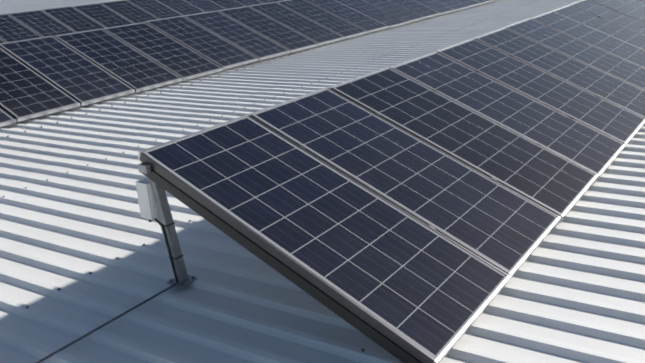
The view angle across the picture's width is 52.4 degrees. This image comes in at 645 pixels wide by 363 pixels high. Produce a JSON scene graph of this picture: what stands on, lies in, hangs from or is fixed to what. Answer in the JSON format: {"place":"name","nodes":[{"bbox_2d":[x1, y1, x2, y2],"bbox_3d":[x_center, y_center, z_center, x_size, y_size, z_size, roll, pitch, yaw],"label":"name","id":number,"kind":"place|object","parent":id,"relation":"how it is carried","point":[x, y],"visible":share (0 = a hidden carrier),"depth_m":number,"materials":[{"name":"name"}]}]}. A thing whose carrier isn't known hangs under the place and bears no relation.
{"place":"outdoors","nodes":[
{"label":"outdoors","id":0,"kind":"place"},
{"bbox_2d":[0,0,644,362],"bbox_3d":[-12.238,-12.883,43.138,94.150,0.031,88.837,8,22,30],"label":"roof sheeting","id":1,"kind":"object","parent":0,"point":[83,249],"visible":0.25,"depth_m":3.16,"materials":[{"name":"silver metal"}]},
{"bbox_2d":[0,0,283,42],"bbox_3d":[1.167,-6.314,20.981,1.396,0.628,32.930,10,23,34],"label":"panel row","id":2,"kind":"object","parent":1,"relation":"on","point":[19,26],"visible":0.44,"depth_m":13.51,"materials":[{"name":"glass"}]},
{"bbox_2d":[0,0,497,126],"bbox_3d":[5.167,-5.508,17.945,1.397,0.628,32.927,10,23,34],"label":"panel row","id":3,"kind":"object","parent":1,"relation":"on","point":[42,76],"visible":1,"depth_m":8.40,"materials":[{"name":"glass"}]},
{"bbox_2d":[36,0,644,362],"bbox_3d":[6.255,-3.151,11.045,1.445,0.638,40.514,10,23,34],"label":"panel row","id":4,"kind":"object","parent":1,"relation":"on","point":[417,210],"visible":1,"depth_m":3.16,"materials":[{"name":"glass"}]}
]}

